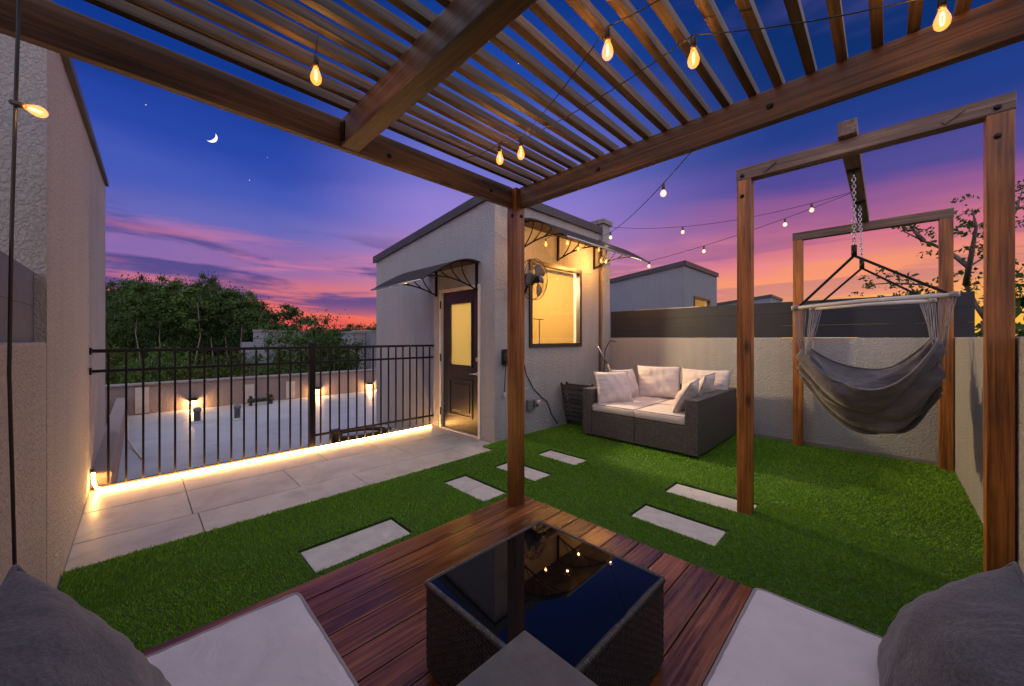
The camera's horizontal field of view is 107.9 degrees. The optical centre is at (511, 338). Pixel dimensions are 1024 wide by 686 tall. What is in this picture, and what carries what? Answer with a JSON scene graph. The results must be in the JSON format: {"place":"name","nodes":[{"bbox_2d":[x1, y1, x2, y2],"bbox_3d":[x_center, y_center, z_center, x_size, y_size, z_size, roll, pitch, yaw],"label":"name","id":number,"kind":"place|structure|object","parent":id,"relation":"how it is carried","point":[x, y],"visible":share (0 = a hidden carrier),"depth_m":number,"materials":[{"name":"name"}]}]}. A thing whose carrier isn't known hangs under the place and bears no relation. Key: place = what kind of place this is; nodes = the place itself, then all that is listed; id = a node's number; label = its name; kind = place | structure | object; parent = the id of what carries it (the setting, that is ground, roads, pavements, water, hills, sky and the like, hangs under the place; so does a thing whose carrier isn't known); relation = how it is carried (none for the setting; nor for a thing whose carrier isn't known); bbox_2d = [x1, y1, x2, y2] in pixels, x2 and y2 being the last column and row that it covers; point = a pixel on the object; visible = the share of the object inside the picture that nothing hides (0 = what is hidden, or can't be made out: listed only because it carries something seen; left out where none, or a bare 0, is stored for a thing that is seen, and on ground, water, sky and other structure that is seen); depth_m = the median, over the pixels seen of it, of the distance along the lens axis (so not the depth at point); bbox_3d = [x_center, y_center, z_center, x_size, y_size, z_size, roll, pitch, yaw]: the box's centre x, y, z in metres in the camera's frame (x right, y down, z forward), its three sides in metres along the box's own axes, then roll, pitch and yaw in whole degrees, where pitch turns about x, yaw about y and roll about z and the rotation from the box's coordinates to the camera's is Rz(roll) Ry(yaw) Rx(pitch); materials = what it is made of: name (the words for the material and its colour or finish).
{"place":"outdoors","nodes":[
{"label":"outdoors","id":0,"kind":"place"},
{"bbox_2d":[117,390,400,481],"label":"flat roof","id":1,"kind":"structure","parent":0,"point":[151,444],"depth_m":6.19,"materials":[{"name":"grey concrete"}]},
{"bbox_2d":[90,397,124,489],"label":"roof curb","id":2,"kind":"structure","parent":1,"relation":"on","point":[117,423],"depth_m":4.10,"materials":[{"name":"paint"}]},
{"bbox_2d":[191,407,202,423],"bbox_3d":[-5.790,1.410,6.856,0.238,0.280,0.238,0,0,-45],"label":"vent pipe","id":3,"kind":"object","parent":1,"relation":"on","point":[197,414],"visible":0.91,"depth_m":6.81,"materials":[{"name":"grey plastic"}]},
{"bbox_2d":[232,404,242,420],"bbox_3d":[-5.255,1.410,7.130,0.238,0.280,0.238,0,0,-45],"label":"vent pipe","id":4,"kind":"object","parent":1,"relation":"on","point":[237,411],"visible":0.9,"depth_m":7.09,"materials":[{"name":"grey plastic"}]},
{"bbox_2d":[105,369,375,426],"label":"roof parapet","id":5,"kind":"structure","parent":1,"relation":"on","point":[150,397],"depth_m":8.53,"materials":[{"name":"paint"}]},
{"bbox_2d":[247,394,273,405],"bbox_3d":[-5.854,1.440,8.690,0.520,0.220,0.115,0,0,-45],"label":"pipe support","id":6,"kind":"object","parent":1,"relation":"on","point":[250,400],"visible":0.98,"depth_m":8.65,"materials":[{"name":"black metal"}]},
{"bbox_2d":[330,426,391,443],"bbox_3d":[-2.317,1.450,5.748,0.902,0.200,0.769,0,0,-45],"label":"coiled pipe","id":7,"kind":"object","parent":1,"relation":"on","point":[334,438],"visible":0.59,"depth_m":5.46,"materials":[{"name":"rubber"}]},
{"bbox_2d":[64,425,491,571],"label":"pavement","id":8,"kind":"structure","parent":0,"point":[123,520],"depth_m":3.20,"materials":[{"name":"ceramic"}]},
{"bbox_2d":[89,343,433,489],"bbox_3d":[-2.377,0.677,4.355,3.398,1.244,0.082,0,0,-45],"label":"railing","id":9,"kind":"object","parent":8,"relation":"on","point":[312,362],"visible":0.98,"depth_m":4.07,"materials":[{"name":"black metal"}]},
{"bbox_2d":[90,425,430,489],"bbox_3d":[-2.363,1.198,4.298,0.038,0.200,3.324,0,0,45],"label":"light strip","id":10,"kind":"object","parent":9,"relation":"attached to","point":[92,472],"visible":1,"depth_m":3.75,"materials":[{"name":"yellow plastic"}]},
{"bbox_2d":[52,0,1023,337],"label":"sky","id":11,"kind":"structure","parent":0,"point":[306,230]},
{"bbox_2d":[610,260,718,337],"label":"stair tower","id":12,"kind":"structure","parent":0,"point":[684,283],"depth_m":9.64,"materials":[{"name":"paint"}]},
{"bbox_2d":[694,296,710,306],"bbox_3d":[4.996,-0.470,9.909,1.218,1.198,0.152,0,0,-45],"label":"window","id":13,"kind":"structure","parent":12,"relation":"in","point":[695,297],"depth_m":10.00,"materials":[{"name":"brown metal"}]},
{"bbox_2d":[717,294,782,337],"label":"stair tower","id":14,"kind":"structure","parent":0,"point":[770,298],"depth_m":16.34,"materials":[{"name":"paint"}]},
{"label":"terrace floor","id":15,"kind":"structure","parent":0,"visible":0},
{"bbox_2d":[0,342,45,585],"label":"parapet wall","id":16,"kind":"structure","parent":15,"relation":"on","point":[29,389],"depth_m":1.39,"materials":[{"name":"paint"}]},
{"bbox_2d":[0,251,33,341],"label":"slat fence","id":17,"kind":"object","parent":16,"relation":"on","point":[23,307],"visible":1,"depth_m":1.46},
{"bbox_2d":[0,0,108,589],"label":"stair tower","id":18,"kind":"structure","parent":15,"relation":"on","point":[62,182],"depth_m":2.00,"materials":[{"name":"paint"}]},
{"bbox_2d":[301,520,409,572],"bbox_3d":[-0.974,1.316,2.364,0.585,0.036,0.280,0,0,-45],"label":"stepping stone","id":19,"kind":"object","parent":15,"relation":"on","point":[334,552],"visible":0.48,"depth_m":2.33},
{"bbox_2d":[142,495,751,685],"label":"wooden deck","id":20,"kind":"structure","parent":15,"relation":"on","point":[369,612],"depth_m":1.72,"materials":[{"name":"brown wood"}]},
{"bbox_2d":[146,593,358,685],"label":"sofa seat","id":21,"kind":"object","parent":20,"relation":"on","point":[284,641],"visible":0.97,"depth_m":0.94,"materials":[{"name":"fabric"}]},
{"bbox_2d":[0,564,170,685],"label":"pillow","id":22,"kind":"object","parent":21,"relation":"on","point":[50,636],"visible":1,"depth_m":0.61,"materials":[{"name":"grey fabric"}]},
{"bbox_2d":[0,0,1023,506],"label":"pergola","id":23,"kind":"object","parent":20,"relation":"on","point":[456,34],"visible":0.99,"depth_m":1.47,"materials":[{"name":"brown wood"}]},
{"bbox_2d":[7,0,48,565],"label":"string lights","id":24,"kind":"object","parent":23,"relation":"hanging from","point":[15,102],"visible":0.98,"depth_m":1.08,"materials":[{"name":"glass"}]},
{"bbox_2d":[310,0,951,164],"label":"string lights","id":25,"kind":"object","parent":23,"relation":"hanging from","point":[941,5],"visible":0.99,"depth_m":1.25,"materials":[{"name":"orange glass"}]},
{"bbox_2d":[604,153,690,237],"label":"string lights","id":26,"kind":"object","parent":23,"relation":"hanging from","point":[663,187],"visible":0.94,"depth_m":2.80},
{"bbox_2d":[456,631,597,685],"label":"corner table","id":27,"kind":"object","parent":20,"relation":"on","point":[524,658],"visible":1,"depth_m":0.79,"materials":[{"name":"wicker"}]},
{"bbox_2d":[424,520,665,685],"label":"coffee table","id":28,"kind":"object","parent":20,"relation":"on","point":[593,613],"visible":0.98,"depth_m":1.27,"materials":[{"name":"wicker"}]},
{"bbox_2d":[702,588,882,685],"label":"sofa seat","id":29,"kind":"object","parent":20,"relation":"on","point":[772,639],"visible":0.92,"depth_m":0.96,"materials":[{"name":"fabric"}]},
{"bbox_2d":[877,561,1023,685],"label":"pillow","id":30,"kind":"object","parent":29,"relation":"on","point":[968,631],"visible":1,"depth_m":0.73,"materials":[{"name":"grey fabric"}]},
{"bbox_2d":[446,476,504,500],"bbox_3d":[-0.329,1.316,3.228,0.240,0.036,0.550,0,0,-45],"label":"stepping stone","id":31,"kind":"object","parent":15,"relation":"on","point":[476,489],"visible":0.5,"depth_m":3.22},
{"bbox_2d":[373,197,612,442],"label":"stair tower","id":32,"kind":"structure","parent":15,"relation":"on","point":[461,327],"depth_m":5.44,"materials":[{"name":"paint"}]},
{"bbox_2d":[371,258,480,296],"bbox_3d":[-1.150,-0.802,4.902,0.896,0.384,1.240,0,0,-45],"label":"awning","id":33,"kind":"object","parent":32,"relation":"attached to","point":[414,276],"depth_m":4.76,"materials":[{"name":"grey"}]},
{"bbox_2d":[439,284,480,438],"bbox_3d":[-0.702,0.300,5.139,0.126,1.998,0.918,0,0,-45],"label":"door","id":34,"kind":"structure","parent":32,"relation":"in","point":[459,307],"depth_m":5.14,"materials":[{"name":"paint"}]},
{"bbox_2d":[502,349,506,398],"bbox_3d":[-0.042,0.450,4.680,0.177,0.620,0.120,0,0,-45],"label":"wall box","id":35,"kind":"object","parent":32,"relation":"attached to","point":[504,356],"visible":0.54,"depth_m":4.66,"materials":[{"name":"black plastic"}]},
{"bbox_2d":[526,399,540,410],"bbox_3d":[0.294,0.900,5.023,0.200,0.140,0.110,0,0,-45],"label":"power outlet","id":36,"kind":"object","parent":32,"relation":"attached to","point":[531,404],"visible":1,"depth_m":5.01,"materials":[{"name":"grey plastic"}]},
{"bbox_2d":[524,258,557,423],"bbox_3d":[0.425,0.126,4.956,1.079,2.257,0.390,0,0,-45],"label":"wall fan","id":37,"kind":"object","parent":32,"relation":"attached to","point":[531,278],"depth_m":4.68,"materials":[{"name":"black metal"}]},
{"bbox_2d":[529,259,581,347],"bbox_3d":[0.619,-0.470,5.504,1.218,1.198,0.152,0,0,-45],"label":"window","id":38,"kind":"structure","parent":32,"relation":"in","point":[578,273],"depth_m":5.62,"materials":[{"name":"brown metal"}]},
{"bbox_2d":[524,218,650,269],"bbox_3d":[1.065,-1.321,5.256,2.100,0.383,0.876,0,0,-45],"label":"awning","id":39,"kind":"object","parent":32,"relation":"attached to","point":[548,228],"depth_m":5.07,"materials":[{"name":"grey"}]},
{"bbox_2d":[648,193,850,266],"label":"string lights","id":40,"kind":"object","parent":39,"relation":"hanging from","point":[756,228],"visible":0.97,"depth_m":4.70},
{"bbox_2d":[614,192,850,232],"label":"string lights","id":41,"kind":"object","parent":32,"relation":"hanging from","point":[811,205],"visible":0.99,"depth_m":4.79},
{"bbox_2d":[58,422,982,651],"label":"turf","id":42,"kind":"structure","parent":15,"relation":"on","point":[819,470],"depth_m":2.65,"materials":[{"name":"green plant"}]},
{"bbox_2d":[560,382,587,423],"bbox_3d":[0.953,0.960,5.365,0.242,0.627,0.462,0,0,-45],"label":"folding chair","id":43,"kind":"object","parent":42,"relation":"on","point":[576,388],"visible":0.64,"depth_m":5.37,"materials":[{"name":"wood"}]},
{"bbox_2d":[566,382,593,421],"bbox_3d":[1.045,0.960,5.457,0.242,0.627,0.462,0,0,-45],"label":"folding chair","id":44,"kind":"object","parent":42,"relation":"on","point":[567,383],"visible":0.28,"depth_m":5.48,"materials":[{"name":"wood"}]},
{"bbox_2d":[583,380,736,456],"bbox_3d":[1.958,0.966,4.942,1.455,0.616,1.453,0,0,-45],"label":"wicker sofa","id":45,"kind":"object","parent":42,"relation":"on","point":[699,425],"visible":0.81,"depth_m":4.39,"materials":[{"name":"grey wicker"}]},
{"bbox_2d":[593,371,633,403],"bbox_3d":[1.344,0.656,4.931,0.507,0.427,0.238,0,0,-13],"label":"pillow","id":46,"kind":"object","parent":45,"relation":"on","point":[612,387],"visible":0.89,"depth_m":4.86,"materials":[{"name":"fabric"}]},
{"bbox_2d":[610,368,638,396],"bbox_3d":[1.600,0.649,5.272,0.486,0.424,0.206,0,0,-31],"label":"pillow","id":47,"kind":"object","parent":45,"relation":"on","point":[633,385],"visible":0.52,"depth_m":5.26,"materials":[{"name":"fabric"}]},
{"bbox_2d":[637,365,680,398],"bbox_3d":[2.092,0.626,5.316,0.589,0.460,0.238,0,0,20],"label":"pillow","id":48,"kind":"object","parent":45,"relation":"on","point":[658,381],"visible":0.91,"depth_m":5.26,"materials":[{"name":"fabric"}]},
{"bbox_2d":[672,378,699,412],"bbox_3d":[2.031,0.678,4.333,0.246,0.399,0.486,0,0,39],"label":"pillow","id":49,"kind":"object","parent":45,"relation":"on","point":[690,389],"visible":0.82,"depth_m":4.18,"materials":[{"name":"fabric"}]},
{"bbox_2d":[681,368,730,390],"bbox_3d":[2.568,0.635,4.973,0.231,0.443,0.613,0,0,-45],"label":"pillow","id":50,"kind":"object","parent":45,"relation":"on","point":[722,379],"visible":0.42,"depth_m":4.93,"materials":[{"name":"fabric"}]},
{"bbox_2d":[697,372,715,395],"bbox_3d":[2.418,0.651,4.681,0.491,0.420,0.207,0,0,-45],"label":"pillow","id":51,"kind":"object","parent":45,"relation":"on","point":[706,383],"visible":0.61,"depth_m":4.51,"materials":[{"name":"fabric"}]},
{"bbox_2d":[736,91,1016,571],"bbox_3d":[3.002,-0.011,3.221,2.600,2.682,1.260,0,0,-45],"label":"swing frame","id":52,"kind":"object","parent":42,"relation":"on","point":[995,115],"visible":0.84,"depth_m":2.15,"materials":[{"name":"brown wood"}]},
{"bbox_2d":[791,168,959,434],"bbox_3d":[2.941,-0.241,3.083,0.990,2.035,0.922,0,0,-45],"label":"hammock chair","id":53,"kind":"object","parent":52,"relation":"hanging from","point":[904,395],"visible":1,"depth_m":2.92,"materials":[{"name":"fabric"}]},
{"bbox_2d":[498,464,548,480],"bbox_3d":[0.099,1.316,3.642,0.230,0.036,0.530,0,0,-45],"label":"stepping stone","id":54,"kind":"object","parent":15,"relation":"on","point":[532,474],"visible":0.3,"depth_m":3.57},
{"bbox_2d":[540,451,586,464],"bbox_3d":[0.541,1.316,4.048,0.230,0.036,0.500,0,0,-45],"label":"stepping stone","id":55,"kind":"object","parent":15,"relation":"on","point":[564,458],"visible":0.54,"depth_m":4.05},
{"bbox_2d":[632,506,724,545],"bbox_3d":[1.149,1.316,2.606,0.250,0.036,0.560,0,0,-45],"label":"stepping stone","id":56,"kind":"object","parent":15,"relation":"on","point":[695,530],"visible":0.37,"depth_m":2.58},
{"bbox_2d":[667,484,756,512],"bbox_3d":[1.598,1.316,3.019,0.250,0.036,0.610,0,0,-45],"label":"stepping stone","id":57,"kind":"object","parent":15,"relation":"on","point":[707,497],"visible":0.46,"depth_m":3.04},
{"bbox_2d":[610,338,937,464],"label":"parapet wall","id":58,"kind":"structure","parent":15,"relation":"on","point":[773,388],"depth_m":4.64,"materials":[{"name":"paint"}]},
{"bbox_2d":[611,291,974,337],"bbox_3d":[3.132,-0.233,5.052,0.105,0.455,3.955,0,0,-45],"label":"slat fence","id":59,"kind":"object","parent":58,"relation":"on","point":[773,319],"visible":0.79,"depth_m":4.67,"materials":[{"name":"paint"}]},
{"bbox_2d":[954,337,1023,573],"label":"parapet wall","id":60,"kind":"structure","parent":15,"relation":"on","point":[968,410],"depth_m":2.79,"materials":[{"name":"paint"}]},
{"bbox_3d":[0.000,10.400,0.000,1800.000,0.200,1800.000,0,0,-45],"label":"ground","id":61,"kind":"structure","parent":0,"visible":0},
{"bbox_2d":[105,336,137,384],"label":"forest tree","id":62,"kind":"object","parent":61,"relation":"on","point":[111,364],"visible":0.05,"depth_m":19.39,"materials":[{"name":"green plant"}]},
{"bbox_2d":[105,299,138,335],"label":"forest tree","id":63,"kind":"object","parent":61,"relation":"on","point":[115,308],"visible":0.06,"depth_m":29.63,"materials":[{"name":"green plant"}]},
{"bbox_2d":[105,352,138,383],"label":"forest tree","id":64,"kind":"object","parent":61,"relation":"on","point":[119,361],"visible":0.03,"depth_m":19.80,"materials":[{"name":"green plant"}]},
{"bbox_2d":[105,321,140,383],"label":"forest tree","id":65,"kind":"object","parent":61,"relation":"on","point":[115,333],"visible":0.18,"depth_m":25.87,"materials":[{"name":"green plant"}]},
{"bbox_2d":[105,282,142,311],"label":"forest tree","id":66,"kind":"object","parent":61,"relation":"on","point":[111,293],"visible":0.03,"depth_m":34.38,"materials":[{"name":"green plant"}]},
{"bbox_2d":[111,310,139,353],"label":"forest tree","id":67,"kind":"object","parent":61,"relation":"on","point":[127,322],"visible":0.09,"depth_m":28.41,"materials":[{"name":"green plant"}]},
{"bbox_2d":[105,274,151,314],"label":"forest tree","id":68,"kind":"object","parent":61,"relation":"on","point":[125,284],"visible":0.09,"depth_m":32.27,"materials":[{"name":"green plant"}]},
{"bbox_2d":[105,346,154,383],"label":"forest tree","id":69,"kind":"object","parent":61,"relation":"on","point":[131,353],"visible":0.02,"depth_m":20.77,"materials":[{"name":"green plant"}]},
{"bbox_2d":[120,281,168,362],"bbox_3d":[-23.398,3.377,23.524,2.171,13.847,2.306,0,0,17],"label":"broadleaf tree","id":70,"kind":"object","parent":61,"relation":"on","point":[140,315],"visible":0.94,"depth_m":23.31,"materials":[{"name":"green plant"}]},
{"bbox_2d":[124,304,164,361],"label":"forest tree","id":71,"kind":"object","parent":61,"relation":"on","point":[141,342],"visible":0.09,"depth_m":27.28,"materials":[{"name":"green plant"}]},
{"bbox_2d":[112,342,186,383],"bbox_3d":[-18.531,5.254,19.026,3.171,10.097,2.970,0,0,11],"label":"bush","id":72,"kind":"object","parent":61,"relation":"on","point":[151,362],"visible":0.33,"depth_m":18.70,"materials":[{"name":"green plant"}]},
{"bbox_2d":[119,352,196,383],"bbox_3d":[-18.419,5.447,20.096,4.758,9.711,4.155,0,0,-31],"label":"bush","id":73,"kind":"object","parent":61,"relation":"on","point":[168,356],"visible":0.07,"depth_m":19.86,"materials":[{"name":"green plant"}]},
{"bbox_2d":[138,312,179,370],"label":"forest tree","id":74,"kind":"object","parent":61,"relation":"on","point":[163,337],"visible":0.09,"depth_m":26.36,"materials":[{"name":"green plant"}]},
{"bbox_2d":[142,290,189,360],"bbox_3d":[-22.926,3.575,24.579,2.367,13.453,2.514,0,0,-13],"label":"tree","id":75,"kind":"object","parent":61,"relation":"on","point":[167,320],"visible":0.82,"depth_m":24.33,"materials":[{"name":"green plant"}]},
{"bbox_2d":[148,273,184,323],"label":"forest tree","id":76,"kind":"object","parent":61,"relation":"on","point":[161,285],"visible":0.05,"depth_m":35.65,"materials":[{"name":"green plant"}]},
{"bbox_2d":[150,280,203,338],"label":"tree","id":77,"kind":"object","parent":61,"relation":"on","point":[169,286],"visible":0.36,"depth_m":25.25,"materials":[{"name":"green plant"}]},
{"bbox_2d":[151,351,210,379],"bbox_3d":[-18.292,5.451,20.876,3.646,9.704,3.894,0,0,-28],"label":"bush","id":78,"kind":"object","parent":61,"relation":"on","point":[185,354],"visible":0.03,"depth_m":20.69,"materials":[{"name":"green plant"}]},
{"bbox_2d":[161,303,214,378],"bbox_3d":[-22.750,3.858,25.960,3.086,12.892,3.145,0,0,-10],"label":"forest tree","id":79,"kind":"object","parent":61,"relation":"on","point":[185,340],"visible":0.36,"depth_m":25.57,"materials":[{"name":"green plant"}]},
{"bbox_2d":[165,276,218,338],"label":"forest tree","id":80,"kind":"object","parent":61,"relation":"on","point":[196,285],"visible":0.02,"depth_m":31.81,"materials":[{"name":"green plant"}]},
{"bbox_2d":[166,285,222,364],"bbox_3d":[-19.981,3.481,23.556,2.675,13.640,2.519,0,0,-32],"label":"tree","id":81,"kind":"object","parent":61,"relation":"on","point":[184,303],"visible":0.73,"depth_m":23.15,"materials":[{"name":"green plant"}]},
{"bbox_2d":[165,352,242,380],"bbox_3d":[-15.646,5.465,19.072,4.281,9.675,3.739,0,0,-6],"label":"bush","id":82,"kind":"object","parent":61,"relation":"on","point":[185,373],"visible":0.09,"depth_m":18.96,"materials":[{"name":"green plant"}]},
{"bbox_2d":[182,292,235,361],"bbox_3d":[-19.683,3.682,24.384,2.598,13.237,2.446,0,0,19],"label":"tree","id":83,"kind":"object","parent":61,"relation":"on","point":[222,322],"visible":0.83,"depth_m":24.10,"materials":[{"name":"green plant"}]},
{"bbox_2d":[197,270,222,296],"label":"forest tree","id":84,"kind":"object","parent":61,"relation":"on","point":[209,280],"visible":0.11,"depth_m":38.84,"materials":[{"name":"green plant"}]},
{"bbox_2d":[202,280,230,304],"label":"forest tree","id":85,"kind":"object","parent":61,"relation":"on","point":[213,290],"visible":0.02,"depth_m":36.58,"materials":[{"name":"green plant"}]},
{"bbox_2d":[205,301,228,362],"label":"forest tree","id":86,"kind":"object","parent":61,"relation":"on","point":[220,337],"visible":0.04,"depth_m":29.03,"materials":[{"name":"green plant"}]},
{"bbox_2d":[193,350,252,379],"bbox_3d":[-15.553,5.435,19.916,2.979,9.735,3.181,0,0,39],"label":"bush","id":87,"kind":"object","parent":61,"relation":"on","point":[221,359],"visible":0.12,"depth_m":20.07,"materials":[{"name":"green plant"}]},
{"bbox_2d":[208,330,239,364],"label":"forest tree","id":88,"kind":"object","parent":61,"relation":"on","point":[219,343],"visible":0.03,"depth_m":27.18,"materials":[{"name":"green plant"}]},
{"bbox_2d":[213,288,253,367],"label":"tree","id":89,"kind":"object","parent":61,"relation":"on","point":[227,295],"visible":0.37,"depth_m":25.45,"materials":[{"name":"green plant"}]},
{"bbox_2d":[216,320,259,370],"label":"forest tree","id":90,"kind":"object","parent":61,"relation":"on","point":[239,331],"visible":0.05,"depth_m":27.06,"materials":[{"name":"green plant"}]},
{"bbox_2d":[225,329,259,373],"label":"forest tree","id":91,"kind":"object","parent":61,"relation":"on","point":[251,335],"depth_m":26.11,"materials":[{"name":"green plant"}]},
{"bbox_2d":[215,351,274,377],"bbox_3d":[-15.153,5.424,21.091,4.469,9.756,3.903,0,0,-38],"label":"bush","id":92,"kind":"object","parent":61,"relation":"on","point":[240,354],"visible":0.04,"depth_m":21.01,"materials":[{"name":"green plant"}]},
{"bbox_2d":[227,286,262,324],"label":"forest tree","id":93,"kind":"object","parent":61,"relation":"on","point":[253,299],"visible":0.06,"depth_m":33.09,"materials":[{"name":"green plant"}]},
{"bbox_2d":[222,298,270,346],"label":"tree","id":94,"kind":"object","parent":61,"relation":"on","point":[240,318],"visible":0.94,"depth_m":23.33,"materials":[{"name":"green plant"}]},
{"bbox_2d":[233,360,274,376],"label":"forest tree","id":95,"kind":"object","parent":61,"relation":"on","point":[259,373],"visible":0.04,"depth_m":18.69,"materials":[{"name":"green plant"}]},
{"bbox_2d":[246,294,282,322],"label":"forest tree","id":96,"kind":"object","parent":61,"relation":"on","point":[263,309],"visible":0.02,"depth_m":40.30,"materials":[{"name":"green plant"}]},
{"bbox_2d":[241,330,310,374],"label":"house block","id":97,"kind":"structure","parent":61,"relation":"on","point":[256,340],"depth_m":22.00,"materials":[{"name":"grey"}]},
{"bbox_2d":[262,303,305,330],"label":"slender tree","id":98,"kind":"object","parent":61,"relation":"on","point":[294,311],"visible":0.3,"depth_m":25.61,"materials":[{"name":"green plant"}]},
{"bbox_2d":[241,306,363,375],"bbox_3d":[-10.374,4.346,19.155,5.486,11.919,5.855,0,0,-18],"label":"broadleaf tree","id":99,"kind":"object","parent":61,"relation":"on","point":[305,336],"visible":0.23,"depth_m":18.21,"materials":[{"name":"green plant"}]},
{"bbox_2d":[281,321,370,373],"bbox_3d":[-8.616,4.711,18.069,4.488,11.179,4.448,0,0,7],"label":"broadleaf tree","id":100,"kind":"object","parent":61,"relation":"on","point":[334,338],"visible":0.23,"depth_m":17.64,"materials":[{"name":"green plant"}]},
{"bbox_2d":[338,331,365,368],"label":"house block","id":101,"kind":"structure","parent":61,"relation":"on","point":[359,335],"depth_m":24.51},
{"bbox_2d":[351,330,375,368],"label":"house block","id":102,"kind":"structure","parent":61,"relation":"on","point":[370,335],"depth_m":26.00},
{"bbox_2d":[842,279,977,337],"bbox_3d":[12.712,4.214,12.021,3.264,12.181,3.595,0,0,-12],"label":"garden tree","id":103,"kind":"object","parent":61,"relation":"on","point":[913,290],"depth_m":11.83,"materials":[{"name":"green plant"}]},
{"bbox_2d":[848,179,1023,335],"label":"sparse tree","id":104,"kind":"object","parent":61,"relation":"on","point":[968,264],"visible":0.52,"depth_m":5.38,"materials":[{"name":"green plant"}]},
{"bbox_2d":[975,283,1023,336],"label":"garden tree","id":105,"kind":"object","parent":61,"relation":"on","point":[1019,326],"visible":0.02,"depth_m":6.68,"materials":[{"name":"green plant"}]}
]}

